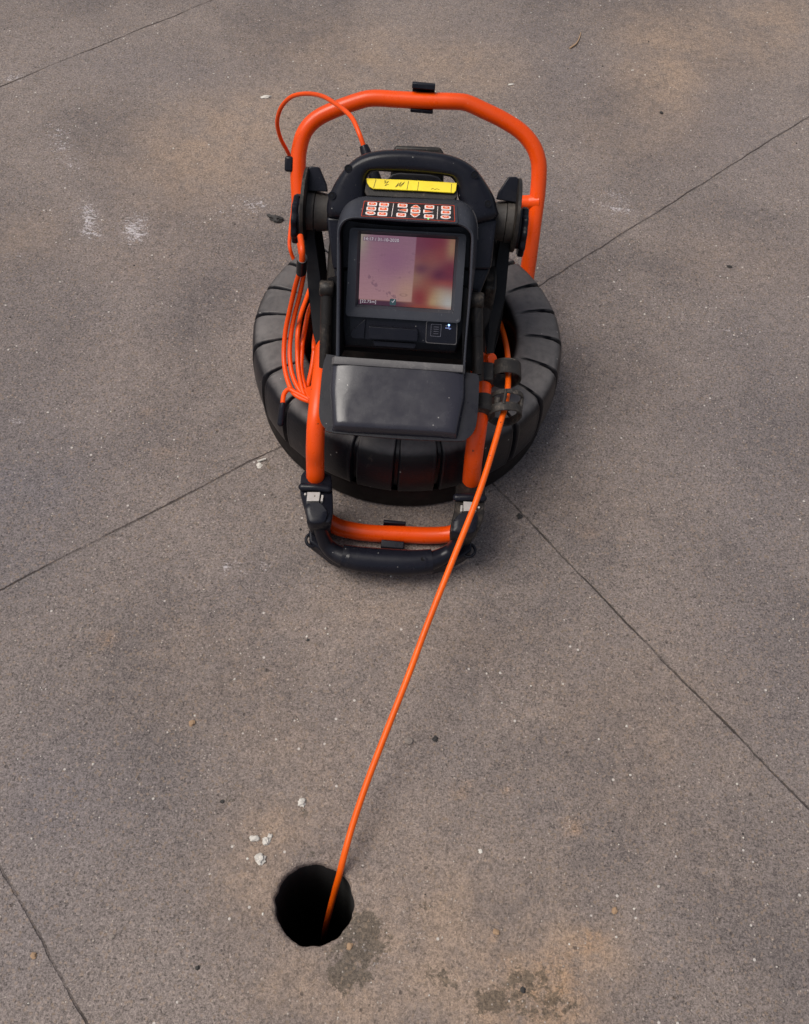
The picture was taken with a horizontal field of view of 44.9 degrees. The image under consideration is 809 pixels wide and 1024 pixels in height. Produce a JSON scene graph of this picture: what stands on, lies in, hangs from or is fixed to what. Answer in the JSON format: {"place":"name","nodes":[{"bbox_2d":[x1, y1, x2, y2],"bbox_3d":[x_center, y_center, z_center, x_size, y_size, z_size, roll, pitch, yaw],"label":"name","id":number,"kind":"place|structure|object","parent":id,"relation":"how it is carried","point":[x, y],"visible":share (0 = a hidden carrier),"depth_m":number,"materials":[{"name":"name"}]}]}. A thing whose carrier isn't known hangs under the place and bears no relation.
{"place":"outdoors","nodes":[
{"label":"outdoors","id":0,"kind":"place"},
{"bbox_2d":[0,0,808,1023],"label":"ground","id":1,"kind":"structure","parent":0,"point":[132,644],"depth_m":1.55,"materials":[{"name":"concrete"}]},
{"bbox_2d":[30,952,36,958],"bbox_3d":[-0.466,0.557,1.228,0.008,0.004,0.008,5,58,0],"label":"grey pebble","id":2,"kind":"object","parent":1,"relation":"on","point":[33,955],"visible":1,"depth_m":1.23,"materials":[{"name":"beige stone"}]},
{"bbox_2d":[189,720,194,726],"bbox_3d":[-0.303,0.301,1.396,0.010,0.004,0.011,5,58,0],"label":"grey pebble","id":3,"kind":"object","parent":1,"relation":"on","point":[191,722],"visible":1,"depth_m":1.40,"materials":[{"name":"beige stone"}]},
{"bbox_2d":[249,835,259,841],"bbox_3d":[-0.202,0.439,1.316,0.014,0.006,0.009,5,58,0],"label":"white chip","id":4,"kind":"object","parent":1,"relation":"on","point":[252,838],"visible":1,"depth_m":1.31,"materials":[{"name":"white stone"}]},
{"bbox_2d":[254,853,265,864],"bbox_3d":[-0.191,0.460,1.302,0.015,0.008,0.016,-37,67,-23],"label":"white chip","id":5,"kind":"object","parent":1,"relation":"on","point":[260,858],"visible":1,"depth_m":1.30,"materials":[{"name":"white stone"}]},
{"bbox_2d":[262,837,270,845],"bbox_3d":[-0.186,0.442,1.314,0.012,0.006,0.011,5,58,0],"label":"white chip","id":6,"kind":"object","parent":1,"relation":"on","point":[266,841],"visible":1,"depth_m":1.31,"materials":[{"name":"white stone"}]},
{"bbox_2d":[267,214,283,222],"bbox_3d":[-0.260,-0.586,1.947,0.038,0.011,0.016,23,60,11],"label":"dark pebble","id":7,"kind":"object","parent":1,"relation":"on","point":[276,219],"visible":1,"depth_m":1.94,"materials":[{"name":"grey stone"}]},
{"bbox_2d":[298,798,305,806],"bbox_3d":[-0.141,0.399,1.344,0.012,0.007,0.013,5,58,0],"label":"white chip","id":8,"kind":"object","parent":1,"relation":"on","point":[301,802],"visible":1,"depth_m":1.34,"materials":[{"name":"white stone"}]},
{"bbox_2d":[275,865,353,946],"bbox_3d":[-0.133,0.673,1.538,0.106,0.588,0.104,5,58,0],"label":"drain hole","id":9,"kind":"object","parent":1,"relation":"in","point":[302,898],"visible":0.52,"depth_m":1.48,"materials":[{"name":"black"}]},
{"bbox_2d":[346,943,352,949],"bbox_3d":[-0.070,0.556,1.252,0.008,0.004,0.009,5,58,0],"label":"grey pebble","id":10,"kind":"object","parent":1,"relation":"on","point":[349,946],"visible":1,"depth_m":1.25,"materials":[{"name":"beige stone"}]},
{"bbox_2d":[3,1,808,1017],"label":"grit","id":11,"kind":"object","parent":1,"relation":"on","point":[301,529],"visible":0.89,"depth_m":1.60,"materials":[{"name":"grey stone"}]},
{"bbox_2d":[253,81,561,575],"bbox_3d":[0.011,-0.353,1.538,0.517,0.486,0.810,5,58,0],"label":"drain camera reel","id":12,"kind":"object","parent":1,"relation":"on","point":[419,284],"visible":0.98,"depth_m":1.44,"materials":[{"name":"plastic"}]},
{"bbox_2d":[277,234,315,426],"bbox_3d":[-0.148,-0.300,1.455,0.071,0.216,0.278,2,58,-2],"label":"coiled cable","id":13,"kind":"object","parent":12,"relation":"hanging from","point":[300,386],"visible":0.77,"depth_m":1.48,"materials":[{"name":"orange plastic"}]},
{"bbox_2d":[320,320,510,945],"bbox_3d":[0.048,0.157,1.653,0.090,0.717,1.043,14,58,6],"label":"push rod","id":14,"kind":"object","parent":12,"relation":"attached to","point":[404,686],"visible":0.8,"depth_m":1.34,"materials":[{"name":"orange plastic"}]},
{"bbox_2d":[404,736,412,743],"bbox_3d":[0.006,0.326,1.398,0.012,0.005,0.012,-37,67,-23],"label":"grey pebble","id":15,"kind":"object","parent":1,"relation":"on","point":[408,740],"visible":1,"depth_m":1.40,"materials":[{"name":"grey stone"}]},
{"bbox_2d":[493,929,498,934],"bbox_3d":[0.119,0.545,1.270,0.009,0.004,0.008,5,58,0],"label":"grey pebble","id":16,"kind":"object","parent":1,"relation":"on","point":[495,931],"visible":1,"depth_m":1.27,"materials":[{"name":"beige stone"}]},
{"bbox_2d":[612,907,617,913],"bbox_3d":[0.277,0.526,1.291,0.008,0.004,0.010,5,58,0],"label":"grey pebble","id":17,"kind":"object","parent":1,"relation":"on","point":[614,910],"visible":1,"depth_m":1.29,"materials":[{"name":"beige stone"}]}
]}

